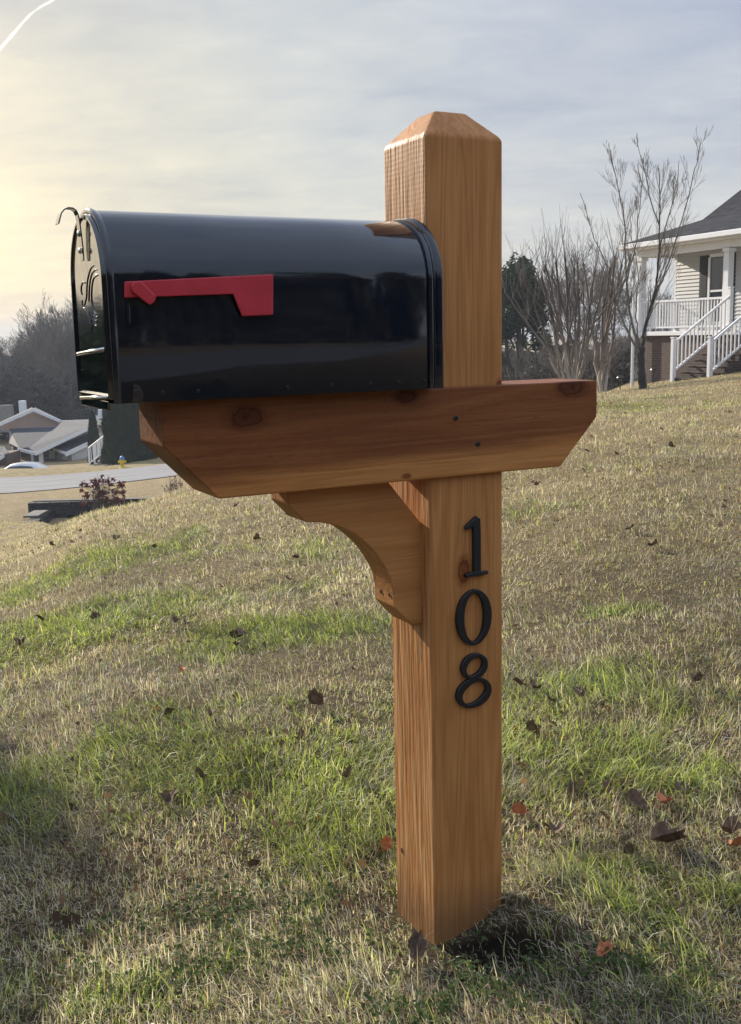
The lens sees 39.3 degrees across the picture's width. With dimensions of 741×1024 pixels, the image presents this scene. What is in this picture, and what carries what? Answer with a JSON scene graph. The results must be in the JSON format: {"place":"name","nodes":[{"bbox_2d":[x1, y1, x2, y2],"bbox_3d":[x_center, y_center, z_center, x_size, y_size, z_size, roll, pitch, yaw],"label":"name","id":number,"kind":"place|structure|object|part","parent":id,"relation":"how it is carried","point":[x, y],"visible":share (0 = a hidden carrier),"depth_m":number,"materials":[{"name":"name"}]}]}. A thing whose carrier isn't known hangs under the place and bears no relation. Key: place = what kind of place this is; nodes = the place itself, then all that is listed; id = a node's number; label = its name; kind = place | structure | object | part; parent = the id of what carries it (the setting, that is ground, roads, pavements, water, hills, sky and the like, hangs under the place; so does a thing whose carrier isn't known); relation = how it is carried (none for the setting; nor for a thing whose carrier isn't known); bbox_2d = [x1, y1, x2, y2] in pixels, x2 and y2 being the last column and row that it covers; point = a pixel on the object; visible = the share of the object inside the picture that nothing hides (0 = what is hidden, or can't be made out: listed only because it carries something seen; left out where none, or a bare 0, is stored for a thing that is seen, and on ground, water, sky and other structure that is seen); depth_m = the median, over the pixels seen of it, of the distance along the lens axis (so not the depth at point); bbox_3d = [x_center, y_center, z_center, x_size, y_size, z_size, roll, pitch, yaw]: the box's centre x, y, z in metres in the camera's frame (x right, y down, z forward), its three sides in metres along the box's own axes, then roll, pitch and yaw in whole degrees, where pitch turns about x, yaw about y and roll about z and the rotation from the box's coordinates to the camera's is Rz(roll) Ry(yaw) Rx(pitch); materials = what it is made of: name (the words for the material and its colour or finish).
{"place":"outdoors","nodes":[
{"label":"outdoors","id":0,"kind":"place"},
{"bbox_2d":[0,464,177,492],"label":"street","id":1,"kind":"structure","parent":0,"point":[27,483],"depth_m":54.41,"materials":[{"name":"concrete"}]},
{"bbox_2d":[0,336,740,1023],"bbox_3d":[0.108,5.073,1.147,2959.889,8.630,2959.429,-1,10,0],"label":"ground","id":2,"kind":"structure","parent":0,"point":[146,488],"depth_m":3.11,"materials":[{"name":"green plant"}]},
{"bbox_2d":[0,346,9,386],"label":"bare tree","id":3,"kind":"object","parent":2,"relation":"on","point":[5,372],"visible":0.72,"depth_m":107.77,"materials":[{"name":"grey plant"}]},
{"bbox_2d":[0,349,16,374],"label":"evergreen tree","id":4,"kind":"object","parent":2,"relation":"on","point":[2,364],"visible":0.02,"depth_m":146.33,"materials":[{"name":"green plant"}]},
{"bbox_2d":[0,446,19,465],"bbox_3d":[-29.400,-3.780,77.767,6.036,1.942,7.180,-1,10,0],"label":"brick house","id":5,"kind":"structure","parent":2,"relation":"on","point":[8,457],"depth_m":76.39,"materials":[{"name":"brown"}]},
{"bbox_2d":[14,637,29,645],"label":"fallen leaf","id":6,"kind":"object","parent":2,"relation":"on","point":[17,640],"visible":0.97,"depth_m":4.67,"materials":[{"name":"brown plant"}]},
{"bbox_2d":[10,333,34,361],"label":"bare tree","id":7,"kind":"object","parent":2,"relation":"on","point":[18,344],"visible":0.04,"depth_m":139.40,"materials":[{"name":"grey plant"}]},
{"bbox_2d":[9,331,35,351],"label":"bare tree","id":8,"kind":"object","parent":2,"relation":"on","point":[12,343],"visible":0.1,"depth_m":194.66,"materials":[{"name":"grey plant"}]},
{"bbox_2d":[5,461,48,468],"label":"parked car","id":9,"kind":"object","parent":2,"relation":"on","point":[22,465],"visible":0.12,"depth_m":71.22,"materials":[{"name":"silver metal"}]},
{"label":"side window","id":10,"kind":"part","parent":9,"relation":"part of","materials":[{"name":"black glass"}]},
{"bbox_2d":[0,306,58,369],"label":"bare tree","id":11,"kind":"object","parent":2,"relation":"on","point":[9,346],"visible":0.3,"depth_m":122.05,"materials":[{"name":"grey plant"}]},
{"bbox_2d":[5,335,56,379],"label":"bare tree","id":12,"kind":"object","parent":2,"relation":"on","point":[30,354],"visible":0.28,"depth_m":113.47,"materials":[{"name":"grey plant"}]},
{"bbox_2d":[36,613,45,619],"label":"fallen leaf","id":13,"kind":"object","parent":2,"relation":"on","point":[40,617],"visible":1,"depth_m":5.15,"materials":[{"name":"brown plant"}]},
{"bbox_2d":[10,308,76,379],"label":"bare tree","id":14,"kind":"object","parent":2,"relation":"on","point":[43,331],"visible":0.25,"depth_m":109.41,"materials":[{"name":"grey plant"}]},
{"bbox_2d":[0,400,88,462],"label":"ranch house","id":15,"kind":"structure","parent":2,"relation":"on","point":[35,431],"depth_m":81.99,"materials":[{"name":"grey"}]},
{"bbox_2d":[42,451,48,456],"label":"dark door","id":16,"kind":"structure","parent":15,"relation":"in","point":[45,454],"depth_m":82.90,"materials":[{"name":"black paint"}]},
{"bbox_2d":[18,304,73,374],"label":"bare tree","id":17,"kind":"object","parent":2,"relation":"on","point":[33,326],"visible":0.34,"depth_m":115.84,"materials":[{"name":"grey plant"}]},
{"bbox_2d":[25,283,73,351],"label":"bare tree","id":18,"kind":"object","parent":2,"relation":"on","point":[51,307],"visible":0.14,"depth_m":117.87,"materials":[{"name":"grey plant"}]},
{"bbox_2d":[32,324,78,416],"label":"bare tree","id":19,"kind":"object","parent":2,"relation":"on","point":[72,360],"visible":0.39,"depth_m":104.78,"materials":[{"name":"grey plant"}]},
{"bbox_2d":[34,314,77,415],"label":"bare tree","id":20,"kind":"object","parent":2,"relation":"on","point":[61,345],"visible":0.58,"depth_m":104.35,"materials":[{"name":"grey plant"}]},
{"bbox_2d":[35,306,76,374],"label":"bare tree","id":21,"kind":"object","parent":2,"relation":"on","point":[47,325],"visible":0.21,"depth_m":109.76,"materials":[{"name":"grey plant"}]},
{"bbox_2d":[46,299,73,332],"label":"bare tree","id":22,"kind":"object","parent":2,"relation":"on","point":[67,313],"visible":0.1,"depth_m":192.57,"materials":[{"name":"grey plant"}]},
{"bbox_2d":[23,497,155,522],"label":"retaining wall","id":23,"kind":"structure","parent":2,"relation":"on","point":[47,511],"depth_m":41.06,"materials":[{"name":"stone"}]},
{"bbox_2d":[85,612,99,619],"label":"fallen leaf","id":24,"kind":"object","parent":2,"relation":"on","point":[93,615],"visible":0.97,"depth_m":4.84,"materials":[{"name":"brown plant"}]},
{"bbox_2d":[86,410,101,463],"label":"cypress","id":25,"kind":"object","parent":2,"relation":"on","point":[93,434],"visible":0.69,"depth_m":72.80,"materials":[{"name":"green plant"}]},
{"bbox_2d":[87,436,103,465],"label":"garden stair","id":26,"kind":"object","parent":2,"relation":"on","point":[96,454],"visible":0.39,"depth_m":70.46,"materials":[{"name":"wood"}]},
{"bbox_2d":[96,409,105,442],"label":"pale house","id":27,"kind":"structure","parent":2,"relation":"on","point":[99,419],"depth_m":88.83,"materials":[{"name":"white"}]},
{"bbox_2d":[79,473,126,510],"bbox_3d":[-10.240,-0.684,39.699,1.803,1.619,1.047,-1,10,0],"label":"red shrub","id":28,"kind":"object","parent":2,"relation":"on","point":[113,499],"visible":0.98,"depth_m":39.67,"materials":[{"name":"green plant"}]},
{"bbox_2d":[113,533,119,539],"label":"fallen leaf","id":29,"kind":"object","parent":2,"relation":"on","point":[116,536],"visible":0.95,"depth_m":7.46,"materials":[{"name":"brown plant"}]},
{"bbox_2d":[118,455,125,467],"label":"fire hydrant","id":30,"kind":"object","parent":2,"relation":"on","point":[121,459],"visible":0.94,"depth_m":59.52,"materials":[{"name":"yellow metal"}]},
{"bbox_2d":[100,403,158,464],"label":"cypress","id":31,"kind":"object","parent":2,"relation":"on","point":[121,430],"visible":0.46,"depth_m":64.90,"materials":[{"name":"green plant"}]},
{"bbox_2d":[161,706,173,714],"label":"fallen leaf","id":32,"kind":"object","parent":2,"relation":"on","point":[168,710],"visible":0.94,"depth_m":3.05,"materials":[{"name":"brown plant"}]},
{"bbox_2d":[160,788,178,807],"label":"fallen leaf","id":33,"kind":"object","parent":2,"relation":"on","point":[164,795],"visible":1,"depth_m":2.43,"materials":[{"name":"plant"}]},
{"bbox_2d":[162,475,183,491],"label":"red shrub","id":34,"kind":"object","parent":2,"relation":"on","point":[176,485],"visible":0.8,"depth_m":40.88,"materials":[{"name":"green plant"}]},
{"bbox_2d":[172,615,178,622],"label":"fallen leaf","id":35,"kind":"object","parent":2,"relation":"on","point":[175,618],"visible":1,"depth_m":4.47,"materials":[{"name":"brown plant"}]},
{"bbox_2d":[195,766,207,777],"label":"fallen leaf","id":36,"kind":"object","parent":2,"relation":"on","point":[198,770],"visible":0.91,"depth_m":2.56,"materials":[{"name":"brown plant"}]},
{"bbox_2d":[208,707,214,718],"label":"fallen leaf","id":37,"kind":"object","parent":2,"relation":"on","point":[211,714],"visible":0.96,"depth_m":3.02,"materials":[{"name":"plant"}]},
{"bbox_2d":[230,627,250,639],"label":"fallen leaf","id":38,"kind":"object","parent":2,"relation":"on","point":[239,632],"visible":0.91,"depth_m":3.97,"materials":[{"name":"brown plant"}]},
{"bbox_2d":[253,533,259,539],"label":"fallen leaf","id":39,"kind":"object","parent":2,"relation":"on","point":[256,536],"visible":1,"depth_m":6.47,"materials":[{"name":"brown plant"}]},
{"bbox_2d":[247,855,268,866],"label":"fallen leaf","id":40,"kind":"object","parent":2,"relation":"on","point":[255,861],"visible":1,"depth_m":2.08,"materials":[{"name":"brown plant"}]},
{"bbox_2d":[294,726,306,739],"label":"fallen leaf","id":41,"kind":"object","parent":2,"relation":"on","point":[300,732],"visible":0.97,"depth_m":2.74,"materials":[{"name":"brown plant"}]},
{"bbox_2d":[308,687,330,704],"bbox_3d":[-0.138,0.532,3.010,0.086,0.058,0.037,6,12,35],"label":"fallen leaf","id":42,"kind":"object","parent":2,"relation":"on","point":[315,697],"visible":1,"depth_m":3.01,"materials":[{"name":"brown plant"}]},
{"bbox_2d":[0,338,639,439],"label":"woodland","id":43,"kind":"object","parent":2,"relation":"on","point":[48,395],"visible":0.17,"depth_m":99.42,"materials":[{"name":"plant"}]},
{"bbox_2d":[338,765,351,780],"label":"fallen leaf","id":44,"kind":"object","parent":2,"relation":"on","point":[346,773],"visible":0.95,"depth_m":2.48,"materials":[{"name":"brown plant"}]},
{"bbox_2d":[138,111,596,945],"bbox_3d":[0.023,0.176,1.718,0.760,1.609,0.151,-6,11,-27],"label":"mailbox post","id":45,"kind":"object","parent":2,"relation":"on","point":[400,491],"visible":0.97,"depth_m":1.67,"materials":[{"name":"brown wood"}]},
{"bbox_2d":[55,207,443,410],"bbox_3d":[-0.174,-0.300,1.518,0.537,0.270,0.217,-6,11,-27],"label":"mailbox","id":46,"kind":"object","parent":45,"relation":"attached to","point":[166,307],"visible":1,"depth_m":1.43,"materials":[{"name":"black paint"}]},
{"bbox_2d":[70,214,113,399],"bbox_3d":[-0.378,-0.280,1.417,0.018,0.245,0.186,-6,11,-27],"label":"door","id":47,"kind":"structure","parent":46,"relation":"in","point":[88,277],"depth_m":1.40,"materials":[{"name":"black metal"}]},
{"bbox_2d":[0,858,740,1023],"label":"clover","id":48,"kind":"object","parent":2,"relation":"on","point":[595,958],"visible":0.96,"depth_m":1.72,"materials":[{"name":"green plant"}]},
{"bbox_2d":[0,401,740,1023],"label":"leaf litter","id":49,"kind":"object","parent":2,"relation":"on","point":[70,919],"visible":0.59,"depth_m":2.37,"materials":[{"name":"plant"}]},
{"bbox_2d":[0,575,740,1018],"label":"tall grass","id":50,"kind":"structure","parent":2,"relation":"on","point":[202,787],"depth_m":2.53,"materials":[{"name":"green plant"}]},
{"bbox_2d":[0,372,740,525],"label":"verge grass","id":51,"kind":"structure","parent":2,"relation":"on","point":[179,476],"depth_m":39.40,"materials":[{"name":"plant"}]},
{"bbox_2d":[365,779,387,790],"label":"fallen leaf","id":52,"kind":"object","parent":2,"relation":"on","point":[373,788],"visible":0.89,"depth_m":2.39,"materials":[{"name":"grey plant"}]},
{"bbox_2d":[380,834,393,850],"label":"fallen leaf","id":53,"kind":"object","parent":2,"relation":"on","point":[388,843],"visible":0.82,"depth_m":2.08,"materials":[{"name":"brown plant"}]},
{"bbox_2d":[408,927,432,957],"bbox_3d":[0.095,0.716,1.742,0.035,0.045,0.067,5,12,33],"label":"fallen leaf","id":54,"kind":"object","parent":2,"relation":"on","point":[417,942],"visible":0.99,"depth_m":1.74,"materials":[{"name":"plant"}]},
{"bbox_2d":[513,677,524,684],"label":"fallen leaf","id":55,"kind":"object","parent":2,"relation":"on","point":[520,681],"visible":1,"depth_m":3.02,"materials":[{"name":"brown plant"}]},
{"bbox_2d":[512,801,531,813],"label":"fallen leaf","id":56,"kind":"object","parent":2,"relation":"on","point":[520,809],"visible":1,"depth_m":2.19,"materials":[{"name":"brown plant"}]},
{"bbox_2d":[502,353,547,380],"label":"thicket","id":57,"kind":"object","parent":2,"relation":"on","point":[513,365],"visible":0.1,"depth_m":59.25,"materials":[{"name":"plant"}]},
{"bbox_2d":[502,252,561,380],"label":"evergreen tree","id":58,"kind":"object","parent":2,"relation":"on","point":[513,322],"visible":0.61,"depth_m":53.65,"materials":[{"name":"green plant"}]},
{"bbox_2d":[503,262,563,360],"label":"bare tree","id":59,"kind":"object","parent":2,"relation":"on","point":[530,352],"visible":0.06,"depth_m":61.45,"materials":[{"name":"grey plant"}]},
{"bbox_2d":[526,678,541,688],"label":"fallen leaf","id":60,"kind":"object","parent":2,"relation":"on","point":[533,684],"visible":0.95,"depth_m":2.96,"materials":[{"name":"brown plant"}]},
{"bbox_2d":[526,719,546,734],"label":"fallen leaf","id":61,"kind":"object","parent":2,"relation":"on","point":[531,725],"visible":0.94,"depth_m":2.64,"materials":[{"name":"brown plant"}]},
{"bbox_2d":[508,341,588,379],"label":"thicket","id":62,"kind":"object","parent":2,"relation":"on","point":[532,374],"visible":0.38,"depth_m":47.55,"materials":[{"name":"brown plant"}]},
{"bbox_2d":[546,691,559,701],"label":"fallen leaf","id":63,"kind":"object","parent":2,"relation":"on","point":[549,697],"visible":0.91,"depth_m":2.86,"materials":[{"name":"brown plant"}]},
{"bbox_2d":[544,808,564,832],"bbox_3d":[0.377,0.628,2.093,0.041,0.026,0.076,7,13,41],"label":"fallen leaf","id":64,"kind":"object","parent":2,"relation":"on","point":[557,827],"visible":1,"depth_m":2.09,"materials":[{"name":"brown plant"}]},
{"bbox_2d":[502,206,628,379],"bbox_3d":[4.537,-5.070,25.499,3.572,4.596,2.019,2,10,21],"label":"multi stemmed tree","id":65,"kind":"object","parent":2,"relation":"on","point":[577,372],"visible":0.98,"depth_m":25.42,"materials":[{"name":"brown plant"}]},
{"bbox_2d":[540,247,593,338],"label":"bare tree","id":66,"kind":"object","parent":2,"relation":"on","point":[549,326],"visible":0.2,"depth_m":67.89,"materials":[{"name":"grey plant"}]},
{"bbox_2d":[563,778,576,792],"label":"fallen leaf","id":67,"kind":"object","parent":2,"relation":"on","point":[569,788],"visible":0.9,"depth_m":2.27,"materials":[{"name":"brown plant"}]},
{"bbox_2d":[546,275,600,357],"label":"bare tree","id":68,"kind":"object","parent":2,"relation":"on","point":[563,297],"visible":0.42,"depth_m":57.39,"materials":[{"name":"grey plant"}]},
{"bbox_2d":[532,328,627,379],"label":"thicket","id":69,"kind":"object","parent":2,"relation":"on","point":[547,365],"visible":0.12,"depth_m":45.27,"materials":[{"name":"plant"}]},
{"bbox_2d":[573,686,590,696],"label":"fallen leaf","id":70,"kind":"object","parent":2,"relation":"on","point":[577,689],"visible":1,"depth_m":2.85,"materials":[{"name":"plant"}]},
{"bbox_2d":[573,258,631,344],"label":"bare tree","id":71,"kind":"object","parent":2,"relation":"on","point":[594,305],"visible":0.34,"depth_m":58.12,"materials":[{"name":"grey plant"}]},
{"bbox_2d":[563,330,648,390],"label":"thicket","id":72,"kind":"object","parent":2,"relation":"on","point":[624,354],"visible":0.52,"depth_m":43.12,"materials":[{"name":"brown plant"}]},
{"bbox_2d":[560,258,651,350],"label":"bare tree","id":73,"kind":"object","parent":2,"relation":"on","point":[597,333],"visible":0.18,"depth_m":65.13,"materials":[{"name":"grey plant"}]},
{"bbox_2d":[544,202,669,391],"bbox_3d":[5.832,-5.435,26.646,2.076,4.996,3.225,-9,13,-40],"label":"multi stemmed tree","id":74,"kind":"object","parent":2,"relation":"on","point":[602,382],"visible":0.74,"depth_m":26.61,"materials":[{"name":"brown plant"}]},
{"bbox_2d":[596,939,619,956],"bbox_3d":[0.375,0.688,1.642,0.027,0.022,0.047,6,12,35],"label":"fallen leaf","id":75,"kind":"object","parent":2,"relation":"on","point":[602,946],"visible":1,"depth_m":1.64,"materials":[{"name":"brown plant"}]},
{"bbox_2d":[602,773,617,792],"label":"fallen leaf","id":76,"kind":"object","parent":2,"relation":"on","point":[605,784],"visible":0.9,"depth_m":2.25,"materials":[{"name":"brown plant"}]},
{"bbox_2d":[589,350,637,389],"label":"garden shed","id":77,"kind":"structure","parent":2,"relation":"on","point":[624,380],"depth_m":43.71,"materials":[{"name":"white"}]},
{"bbox_2d":[618,368,629,383],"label":"door","id":78,"kind":"structure","parent":77,"relation":"in","point":[623,379],"depth_m":43.69,"materials":[{"name":"black paint"}]},
{"bbox_2d":[617,375,623,389],"bbox_3d":[6.941,-3.529,28.841,0.200,0.530,0.200,-1,10,0],"label":"path light","id":79,"kind":"object","parent":2,"relation":"on","point":[619,377],"visible":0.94,"depth_m":28.77,"materials":[{"name":"grey metal"}]},
{"bbox_2d":[618,842,648,854],"bbox_3d":[0.496,0.633,1.953,0.059,0.025,0.029,-5,-10,20],"label":"fallen leaf","id":80,"kind":"object","parent":2,"relation":"on","point":[629,847],"visible":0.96,"depth_m":1.95,"materials":[{"name":"brown plant"}]},
{"bbox_2d":[609,326,660,350],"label":"thicket","id":81,"kind":"object","parent":2,"relation":"on","point":[626,339],"visible":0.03,"depth_m":47.87,"materials":[{"name":"brown plant"}]},
{"bbox_2d":[608,289,670,347],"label":"bare tree","id":82,"kind":"object","parent":2,"relation":"on","point":[629,325],"visible":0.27,"depth_m":63.46,"materials":[{"name":"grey plant"}]},
{"bbox_2d":[625,788,656,806],"bbox_3d":[0.564,0.598,2.154,0.073,0.029,0.039,2,36,30],"label":"fallen leaf","id":83,"kind":"object","parent":2,"relation":"on","point":[633,795],"visible":1,"depth_m":2.17,"materials":[{"name":"brown plant"}]},
{"bbox_2d":[579,125,713,388],"bbox_3d":[6.148,-5.652,23.465,2.968,5.917,1.090,-1,10,0],"label":"bare tree","id":84,"kind":"object","parent":2,"relation":"on","point":[642,383],"visible":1,"depth_m":23.32,"materials":[{"name":"brown plant"}]},
{"bbox_2d":[639,539,657,545],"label":"fallen leaf","id":85,"kind":"object","parent":2,"relation":"on","point":[655,541],"visible":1,"depth_m":4.58,"materials":[{"name":"brown plant"}]},
{"bbox_2d":[631,319,672,338],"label":"thicket","id":86,"kind":"object","parent":2,"relation":"on","point":[657,328],"visible":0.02,"depth_m":54.57,"materials":[{"name":"plant"}]},
{"bbox_2d":[650,368,656,383],"bbox_3d":[8.267,-3.948,30.296,0.200,0.530,0.200,-1,10,0],"label":"path light","id":87,"kind":"object","parent":2,"relation":"on","point":[653,370],"visible":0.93,"depth_m":30.24,"materials":[{"name":"grey metal"}]},
{"bbox_2d":[645,286,673,331],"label":"bare tree","id":88,"kind":"object","parent":2,"relation":"on","point":[666,298],"visible":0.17,"depth_m":68.75,"materials":[{"name":"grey plant"}]},
{"bbox_2d":[653,792,673,805],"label":"fallen leaf","id":89,"kind":"object","parent":2,"relation":"on","point":[663,799],"visible":1,"depth_m":2.16,"materials":[{"name":"brown plant"}]},
{"bbox_2d":[655,305,672,331],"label":"railing","id":90,"kind":"object","parent":2,"relation":"on","point":[663,322],"visible":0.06,"depth_m":60.71,"materials":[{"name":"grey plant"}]},
{"bbox_2d":[651,821,693,842],"bbox_3d":[0.577,0.616,1.985,0.059,0.047,0.078,6,12,37],"label":"fallen leaf","id":91,"kind":"object","parent":2,"relation":"on","point":[661,831],"visible":1,"depth_m":1.98,"materials":[{"name":"brown plant"}]},
{"bbox_2d":[617,190,740,386],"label":"white house","id":92,"kind":"structure","parent":2,"relation":"on","point":[703,321],"depth_m":31.28,"materials":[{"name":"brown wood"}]},
{"bbox_2d":[707,253,723,320],"bbox_3d":[10.531,-6.836,31.580,0.060,2.020,0.720,-5,10,-23],"label":"window","id":93,"kind":"structure","parent":92,"relation":"in","point":[716,261],"depth_m":31.61,"materials":[{"name":"grey glass"}]},
{"bbox_2d":[674,779,694,790],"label":"fallen leaf","id":94,"kind":"object","parent":2,"relation":"on","point":[676,785],"visible":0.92,"depth_m":2.22,"materials":[{"name":"brown plant"}]},
{"bbox_2d":[690,671,706,680],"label":"fallen leaf","id":95,"kind":"object","parent":2,"relation":"on","point":[698,676],"visible":1,"depth_m":2.86,"materials":[{"name":"brown plant"}]},
{"bbox_2d":[718,835,740,845],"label":"fallen leaf","id":96,"kind":"object","parent":2,"relation":"on","point":[736,841],"visible":1,"depth_m":1.95,"materials":[{"name":"brown plant"}]},
{"bbox_2d":[720,814,740,833],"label":"fallen leaf","id":97,"kind":"object","parent":2,"relation":"on","point":[727,827],"visible":0.92,"depth_m":2.00,"materials":[{"name":"brown plant"}]},
{"bbox_2d":[0,0,740,349],"label":"sky","id":98,"kind":"structure","parent":0,"point":[272,108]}
]}

